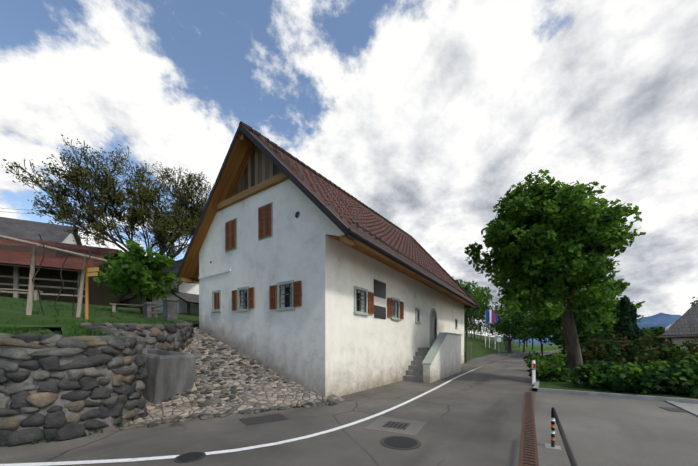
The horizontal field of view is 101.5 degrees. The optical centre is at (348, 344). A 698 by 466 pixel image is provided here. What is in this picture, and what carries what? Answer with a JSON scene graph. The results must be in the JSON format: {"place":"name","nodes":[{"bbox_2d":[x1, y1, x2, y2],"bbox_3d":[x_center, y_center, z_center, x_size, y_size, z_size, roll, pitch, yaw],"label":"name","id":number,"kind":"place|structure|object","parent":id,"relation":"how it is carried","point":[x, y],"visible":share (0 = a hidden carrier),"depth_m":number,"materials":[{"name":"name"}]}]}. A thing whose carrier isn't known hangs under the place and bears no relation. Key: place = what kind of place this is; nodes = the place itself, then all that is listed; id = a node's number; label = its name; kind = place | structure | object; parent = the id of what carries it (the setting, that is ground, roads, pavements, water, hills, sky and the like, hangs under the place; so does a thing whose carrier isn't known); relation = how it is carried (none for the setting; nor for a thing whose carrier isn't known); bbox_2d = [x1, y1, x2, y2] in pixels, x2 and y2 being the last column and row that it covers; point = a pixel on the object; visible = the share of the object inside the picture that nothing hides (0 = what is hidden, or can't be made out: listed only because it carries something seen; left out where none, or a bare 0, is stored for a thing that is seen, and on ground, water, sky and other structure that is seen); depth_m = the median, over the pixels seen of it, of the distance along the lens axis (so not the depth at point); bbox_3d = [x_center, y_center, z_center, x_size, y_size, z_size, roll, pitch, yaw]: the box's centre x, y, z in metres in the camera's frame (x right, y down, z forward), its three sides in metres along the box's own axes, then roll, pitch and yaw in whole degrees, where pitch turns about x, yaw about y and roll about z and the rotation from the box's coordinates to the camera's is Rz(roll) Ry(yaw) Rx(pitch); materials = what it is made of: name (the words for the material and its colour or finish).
{"place":"outdoors","nodes":[
{"label":"outdoors","id":0,"kind":"place"},
{"bbox_2d":[0,296,522,359],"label":"hill lawn","id":1,"kind":"structure","parent":0,"point":[478,348],"depth_m":13.82,"materials":[{"name":"green plant"}]},
{"bbox_2d":[0,217,81,244],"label":"roof","id":2,"kind":"structure","parent":1,"relation":"on","point":[19,228],"depth_m":31.30,"materials":[{"name":"paint"}]},
{"bbox_2d":[0,234,106,316],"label":"vine pergola","id":3,"kind":"object","parent":1,"relation":"on","point":[32,275],"visible":0.9,"depth_m":8.33,"materials":[{"name":"brown wood"}]},
{"bbox_2d":[0,237,130,306],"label":"wooden shed","id":4,"kind":"structure","parent":1,"relation":"on","point":[15,259],"depth_m":18.49,"materials":[{"name":"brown wood"}]},
{"bbox_2d":[0,288,143,311],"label":"lawn benches","id":5,"kind":"object","parent":1,"relation":"on","point":[114,305],"visible":0.56,"depth_m":14.31,"materials":[{"name":"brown wood"}]},
{"bbox_2d":[0,316,168,335],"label":"lawn edge","id":6,"kind":"object","parent":1,"relation":"on","point":[50,325],"visible":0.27,"depth_m":6.73,"materials":[{"name":"green plant"}]},
{"bbox_2d":[85,262,98,318],"bbox_3d":[-7.841,-1.536,8.684,0.462,1.950,0.083,0,0,12],"label":"wooden signpost","id":7,"kind":"object","parent":1,"relation":"on","point":[94,270],"visible":0.83,"depth_m":8.69,"materials":[{"name":"brown wood"}]},
{"bbox_2d":[0,299,194,443],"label":"grass tufts","id":8,"kind":"object","parent":1,"relation":"on","point":[83,332],"visible":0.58,"depth_m":6.64,"materials":[{"name":"green plant"}]},
{"bbox_2d":[2,134,211,301],"bbox_3d":[-15.915,-8.701,23.114,12.798,12.655,12.933,0,0,-24],"label":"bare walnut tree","id":9,"kind":"object","parent":1,"relation":"on","point":[162,223],"visible":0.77,"depth_m":20.38,"materials":[{"name":"green plant"}]},
{"bbox_2d":[77,320,193,413],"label":"retaining wall","id":10,"kind":"structure","parent":1,"relation":"on","point":[173,337],"depth_m":8.84,"materials":[{"name":"grey stone"}]},
{"bbox_2d":[93,239,181,314],"bbox_3d":[-10.280,-3.196,13.908,3.214,3.640,2.887,0,0,-7],"label":"cherry tree","id":11,"kind":"object","parent":1,"relation":"on","point":[137,271],"visible":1,"depth_m":13.50,"materials":[{"name":"green plant"}]},
{"bbox_2d":[120,259,198,314],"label":"background house","id":12,"kind":"structure","parent":1,"relation":"on","point":[186,295],"depth_m":21.14,"materials":[{"name":"paint"}]},
{"bbox_2d":[142,298,178,319],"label":"stone blocks","id":13,"kind":"structure","parent":1,"relation":"on","point":[170,308],"depth_m":11.94,"materials":[{"name":"grey stone"}]},
{"bbox_2d":[452,276,465,314],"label":"tree","id":14,"kind":"object","parent":1,"relation":"on","point":[460,280],"visible":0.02,"depth_m":31.67,"materials":[{"name":"green plant"}]},
{"bbox_2d":[460,284,472,297],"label":"tree","id":15,"kind":"object","parent":1,"relation":"on","point":[466,289],"depth_m":35.05,"materials":[{"name":"green plant"}]},
{"bbox_2d":[460,281,488,335],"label":"tree","id":16,"kind":"object","parent":1,"relation":"on","point":[468,284],"visible":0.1,"depth_m":62.69,"materials":[{"name":"green plant"}]},
{"bbox_2d":[461,281,492,337],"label":"tree","id":17,"kind":"object","parent":1,"relation":"on","point":[482,291],"visible":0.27,"depth_m":65.83,"materials":[{"name":"green plant"}]},
{"bbox_2d":[464,286,495,338],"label":"garden tree","id":18,"kind":"object","parent":1,"relation":"on","point":[471,325],"visible":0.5,"depth_m":57.48,"materials":[{"name":"green plant"}]},
{"bbox_2d":[464,289,503,336],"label":"garden tree","id":19,"kind":"object","parent":1,"relation":"on","point":[487,331],"visible":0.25,"depth_m":63.37,"materials":[{"name":"green plant"}]},
{"bbox_2d":[485,309,497,347],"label":"flag poles","id":20,"kind":"object","parent":1,"relation":"on","point":[493,316],"visible":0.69,"depth_m":47.43,"materials":[{"name":"blue fabric"}]},
{"bbox_2d":[490,305,504,344],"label":"garden tree","id":21,"kind":"object","parent":1,"relation":"on","point":[500,327],"visible":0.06,"depth_m":71.80,"materials":[{"name":"green plant"}]},
{"bbox_2d":[486,308,518,349],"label":"garden tree","id":22,"kind":"object","parent":1,"relation":"on","point":[502,329],"visible":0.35,"depth_m":54.16,"materials":[{"name":"green plant"}]},
{"bbox_2d":[0,351,560,465],"bbox_3d":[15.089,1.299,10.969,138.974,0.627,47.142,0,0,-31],"label":"road","id":23,"kind":"structure","parent":0,"point":[474,417],"depth_m":5.22,"materials":[{"name":"grey asphalt"}]},
{"bbox_2d":[0,333,146,446],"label":"retaining wall","id":24,"kind":"structure","parent":23,"relation":"on","point":[55,387],"depth_m":4.81,"materials":[{"name":"grey stone"}]},
{"bbox_2d":[135,354,147,417],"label":"stones","id":25,"kind":"object","parent":23,"relation":"on","point":[140,385],"visible":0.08,"depth_m":6.28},
{"bbox_2d":[174,452,205,462],"bbox_3d":[-2.264,1.606,4.066,0.400,0.013,0.400,0,0,34],"label":"manhole","id":26,"kind":"object","parent":23,"relation":"on","point":[188,457],"visible":1,"depth_m":4.03,"materials":[{"name":"metal"}]},
{"bbox_2d":[119,324,343,429],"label":"stone paving","id":27,"kind":"structure","parent":23,"relation":"on","point":[267,396],"depth_m":8.04,"materials":[{"name":"grey stone"}]},
{"bbox_2d":[141,348,195,403],"bbox_3d":[-5.237,0.862,7.558,1.915,1.350,1.094,5,2,20],"label":"stone trough","id":28,"kind":"object","parent":27,"relation":"on","point":[171,373],"visible":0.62,"depth_m":7.02,"materials":[{"name":"grey stone"}]},
{"bbox_2d":[239,413,288,425],"bbox_3d":[-1.827,1.609,6.140,0.900,0.008,0.600,0,0,-34],"label":"road patch","id":29,"kind":"object","parent":23,"relation":"on","point":[262,419],"visible":0.86,"depth_m":6.09,"materials":[{"name":"grey asphalt"}]},
{"bbox_2d":[0,351,544,465],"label":"edge line paint","id":30,"kind":"object","parent":23,"relation":"on","point":[173,456],"visible":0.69,"depth_m":4.27,"materials":[{"name":"white paint"}]},
{"bbox_2d":[322,397,339,402],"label":"corner stones","id":31,"kind":"object","parent":23,"relation":"on","point":[331,399],"visible":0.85,"depth_m":7.94,"materials":[{"name":"grey stone"}]},
{"bbox_2d":[364,417,426,435],"bbox_3d":[0.946,1.606,5.671,0.990,0.014,0.990,0,0,26],"label":"storm drain","id":32,"kind":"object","parent":23,"relation":"on","point":[400,426],"visible":1,"depth_m":5.58,"materials":[{"name":"concrete"}]},
{"bbox_2d":[380,436,420,449],"bbox_3d":[0.845,1.606,4.678,0.660,0.013,0.660,0,0,34],"label":"round manhole","id":33,"kind":"object","parent":23,"relation":"on","point":[401,442],"visible":0.96,"depth_m":4.65,"materials":[{"name":"metal"}]},
{"bbox_2d":[403,347,430,381],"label":"stairs","id":34,"kind":"structure","parent":23,"relation":"on","point":[414,371],"depth_m":13.16,"materials":[{"name":"grey concrete"}]},
{"bbox_2d":[469,338,542,360],"bbox_3d":[14.491,0.280,29.093,3.951,2.709,26.483,0,0,24],"label":"info sign and posts","id":35,"kind":"object","parent":23,"relation":"on","point":[498,339],"visible":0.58,"depth_m":26.15,"materials":[{"name":"silver metal"}]},
{"bbox_2d":[505,338,513,352],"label":"bust monument","id":36,"kind":"object","parent":23,"relation":"on","point":[509,347],"visible":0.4,"depth_m":44.21,"materials":[{"name":"stone"}]},
{"bbox_2d":[493,312,548,352],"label":"garden tree","id":37,"kind":"object","parent":23,"relation":"on","point":[519,329],"visible":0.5,"depth_m":42.75,"materials":[{"name":"green plant"}]},
{"bbox_2d":[519,392,538,465],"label":"drain channel","id":38,"kind":"object","parent":23,"relation":"on","point":[529,453],"visible":1,"depth_m":4.96,"materials":[{"name":"brown metal"}]},
{"bbox_2d":[509,308,551,343],"bbox_3d":[24.721,-2.206,36.358,7.180,7.011,7.074,0,0,34],"label":"garden tree","id":39,"kind":"object","parent":23,"relation":"on","point":[533,324],"visible":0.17,"depth_m":36.50,"materials":[{"name":"green plant"}]},
{"bbox_2d":[532,360,535,384],"bbox_3d":[7.312,1.113,11.280,0.128,0.960,0.080,0,0,-1],"label":"bollard","id":40,"kind":"object","parent":23,"relation":"on","point":[533,372],"visible":0.96,"depth_m":11.25,"materials":[{"name":"white plastic"}]},
{"bbox_2d":[665,401,697,416],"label":"yard edge kerb","id":41,"kind":"structure","parent":23,"relation":"on","point":[689,410],"depth_m":7.13,"materials":[{"name":"concrete"}]},
{"bbox_2d":[199,179,463,396],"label":"house walls","id":42,"kind":"structure","parent":0,"point":[323,340],"depth_m":9.70,"materials":[{"name":"white paint"}]},
{"bbox_2d":[180,134,353,283],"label":"wooden beam","id":43,"kind":"structure","parent":42,"relation":"attached to","point":[267,184],"depth_m":9.90,"materials":[{"name":"brown wood"}]},
{"bbox_2d":[233,135,303,195],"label":"gable boards","id":44,"kind":"object","parent":42,"relation":"attached to","point":[261,166],"visible":0.5,"depth_m":10.39,"materials":[{"name":"brown wood"}]},
{"bbox_2d":[178,129,476,307],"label":"house roof","id":45,"kind":"structure","parent":42,"relation":"on","point":[233,168],"depth_m":11.29,"materials":[{"name":"brown tile"}]},
{"bbox_2d":[189,234,473,306],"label":"roof eaves","id":46,"kind":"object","parent":45,"relation":"attached to","point":[367,251],"depth_m":11.52,"materials":[{"name":"brown wood"}]},
{"bbox_2d":[239,121,479,305],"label":"house ridge tiles","id":47,"kind":"object","parent":45,"relation":"on","point":[255,132],"visible":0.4,"depth_m":13.93,"materials":[{"name":"brown tile"}]},
{"bbox_2d":[269,147,467,295],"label":"house snow stops","id":48,"kind":"object","parent":45,"relation":"on","point":[384,230],"visible":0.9,"depth_m":12.87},
{"bbox_2d":[198,202,457,346],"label":"house windows","id":49,"kind":"structure","parent":42,"relation":"in","point":[285,296],"depth_m":10.16,"materials":[{"name":"brown wood"}]},
{"bbox_2d":[374,279,385,318],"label":"house plaques","id":50,"kind":"object","parent":42,"relation":"attached to","point":[379,292],"visible":0.98,"depth_m":10.91,"materials":[{"name":"grey metal"}]},
{"bbox_2d":[0,0,697,336],"label":"sky","id":51,"kind":"structure","parent":0,"point":[426,113],"materials":[{"name":"white"}]},
{"bbox_2d":[423,334,460,382],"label":"stair side wall","id":52,"kind":"structure","parent":0,"point":[446,362],"depth_m":13.90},
{"bbox_2d":[422,332,461,364],"bbox_3d":[4.798,0.133,14.229,0.380,1.440,5.560,0,0,34],"label":"parapet coping","id":53,"kind":"object","parent":52,"relation":"on","point":[433,351],"visible":0.92,"depth_m":12.83,"materials":[{"name":"grey concrete"}]},
{"bbox_2d":[498,344,565,391],"bbox_3d":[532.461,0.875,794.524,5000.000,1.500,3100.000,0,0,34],"label":"ground","id":54,"kind":"structure","parent":0,"point":[546,347],"depth_m":65.41,"materials":[{"name":"green plant"}]},
{"bbox_2d":[176,123,479,362],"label":"roof trim","id":55,"kind":"structure","parent":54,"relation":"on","point":[320,205],"depth_m":9.21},
{"bbox_2d":[511,311,550,349],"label":"garden tree","id":56,"kind":"object","parent":54,"relation":"on","point":[532,334],"visible":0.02,"depth_m":52.60,"materials":[{"name":"green plant"}]},
{"bbox_2d":[533,352,697,403],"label":"island kerb","id":57,"kind":"structure","parent":54,"relation":"on","point":[640,397],"depth_m":8.61,"materials":[{"name":"concrete"}]},
{"bbox_2d":[658,301,697,349],"bbox_3d":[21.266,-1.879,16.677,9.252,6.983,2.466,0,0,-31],"label":"house","id":58,"kind":"structure","parent":54,"relation":"on","point":[683,327],"depth_m":15.37,"materials":[{"name":"paint"}]},
{"bbox_2d":[495,313,680,343],"bbox_3d":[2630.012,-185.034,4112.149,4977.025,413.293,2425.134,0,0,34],"label":"mountain range","id":59,"kind":"structure","parent":0,"point":[664,320],"depth_m":3387.30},
{"bbox_2d":[534,392,697,465],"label":"yard pavement","id":60,"kind":"structure","parent":0,"point":[604,431],"depth_m":5.21,"materials":[{"name":"grey asphalt"}]},
{"bbox_2d":[545,407,577,465],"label":"barrier post","id":61,"kind":"object","parent":60,"relation":"on","point":[552,445],"visible":0.92,"depth_m":3.62,"materials":[{"name":"grey metal"}]},
{"bbox_2d":[660,407,688,412],"bbox_3d":[8.056,1.606,6.972,0.500,0.014,0.500,0,0,29],"label":"yard gully","id":62,"kind":"object","parent":60,"relation":"on","point":[674,409],"visible":0.58,"depth_m":7.00,"materials":[{"name":"metal"}]},
{"bbox_2d":[538,352,697,398],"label":"island lawn","id":63,"kind":"structure","parent":0,"point":[554,384],"depth_m":9.72,"materials":[{"name":"green plant"}]},
{"bbox_2d":[524,312,565,354],"bbox_3d":[23.363,-2.160,31.783,6.656,7.023,7.089,0,0,34],"label":"garden tree","id":64,"kind":"object","parent":63,"relation":"on","point":[549,329],"visible":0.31,"depth_m":31.95,"materials":[{"name":"green plant"}]},
{"bbox_2d":[523,351,568,371],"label":"round shrubs","id":65,"kind":"object","parent":63,"relation":"on","point":[557,357],"visible":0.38,"depth_m":14.84,"materials":[{"name":"green plant"}]},
{"bbox_2d":[526,354,572,381],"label":"island shrubs","id":66,"kind":"object","parent":63,"relation":"on","point":[547,369],"visible":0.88,"depth_m":11.56,"materials":[{"name":"green plant"}]},
{"bbox_2d":[464,169,645,379],"bbox_3d":[8.366,-2.568,12.284,6.044,8.296,5.931,0,0,4],"label":"lime tree","id":67,"kind":"object","parent":63,"relation":"on","point":[554,246],"visible":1,"depth_m":11.01,"materials":[{"name":"green plant"}]},
{"bbox_2d":[549,308,618,354],"bbox_3d":[22.515,-1.233,27.330,5.592,5.282,4.638,0,0,34],"label":"garden tree","id":68,"kind":"object","parent":63,"relation":"on","point":[553,338],"visible":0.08,"depth_m":27.90,"materials":[{"name":"green plant"}]},
{"bbox_2d":[555,314,617,349],"bbox_3d":[17.169,-0.414,20.165,4.329,3.842,3.881,0,0,34],"label":"garden tree","id":69,"kind":"object","parent":63,"relation":"on","point":[584,332],"visible":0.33,"depth_m":19.74,"materials":[{"name":"green plant"}]},
{"bbox_2d":[550,278,644,326],"bbox_3d":[23.174,-2.201,27.004,6.144,7.514,5.771,0,0,-19],"label":"tree","id":70,"kind":"object","parent":63,"relation":"on","point":[619,284],"visible":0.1,"depth_m":25.71,"materials":[{"name":"green plant"}]},
{"bbox_2d":[566,330,663,352],"bbox_3d":[28.086,0.140,15.259,26.140,3.181,4.357,0,0,34],"label":"garden hedge","id":71,"kind":"object","parent":63,"relation":"on","point":[651,335],"depth_m":19.22,"materials":[{"name":"green plant"}]},
{"bbox_2d":[614,295,635,344],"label":"cypress tree","id":72,"kind":"object","parent":63,"relation":"on","point":[625,327],"visible":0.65,"depth_m":17.66,"materials":[{"name":"green plant"}]},
{"bbox_2d":[606,314,645,336],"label":"garden tree","id":73,"kind":"object","parent":63,"relation":"on","point":[616,319],"visible":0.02,"depth_m":23.27,"materials":[{"name":"green plant"}]},
{"bbox_2d":[580,332,680,367],"bbox_3d":[16.502,0.557,15.536,12.275,2.317,2.106,0,0,-20],"label":"garden hedge","id":74,"kind":"object","parent":63,"relation":"on","point":[603,349],"visible":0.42,"depth_m":13.85,"materials":[{"name":"green plant"}]},
{"bbox_2d":[570,358,697,397],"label":"island shrub belt","id":75,"kind":"object","parent":63,"relation":"on","point":[677,377],"visible":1,"depth_m":8.77,"materials":[{"name":"green plant"}]},
{"bbox_2d":[629,305,641,339],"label":"cypress tree","id":76,"kind":"object","parent":63,"relation":"on","point":[633,312],"visible":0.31,"depth_m":18.66,"materials":[{"name":"green plant"}]},
{"bbox_2d":[639,326,663,336],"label":"garden tree","id":77,"kind":"object","parent":63,"relation":"on","point":[655,328],"visible":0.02,"depth_m":22.98,"materials":[{"name":"green plant"}]},
{"bbox_2d":[640,328,664,337],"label":"garden tree","id":78,"kind":"object","parent":63,"relation":"on","point":[659,331],"visible":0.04,"depth_m":19.53,"materials":[{"name":"green plant"}]},
{"bbox_2d":[633,339,697,366],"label":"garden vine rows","id":79,"kind":"object","parent":63,"relation":"on","point":[690,353],"visible":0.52,"depth_m":12.51,"materials":[{"name":"green plant"}]},
{"bbox_2d":[676,402,697,411],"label":"neighbour pavement","id":80,"kind":"structure","parent":0,"point":[692,406],"depth_m":7.50,"materials":[{"name":"grey concrete"}]}
]}

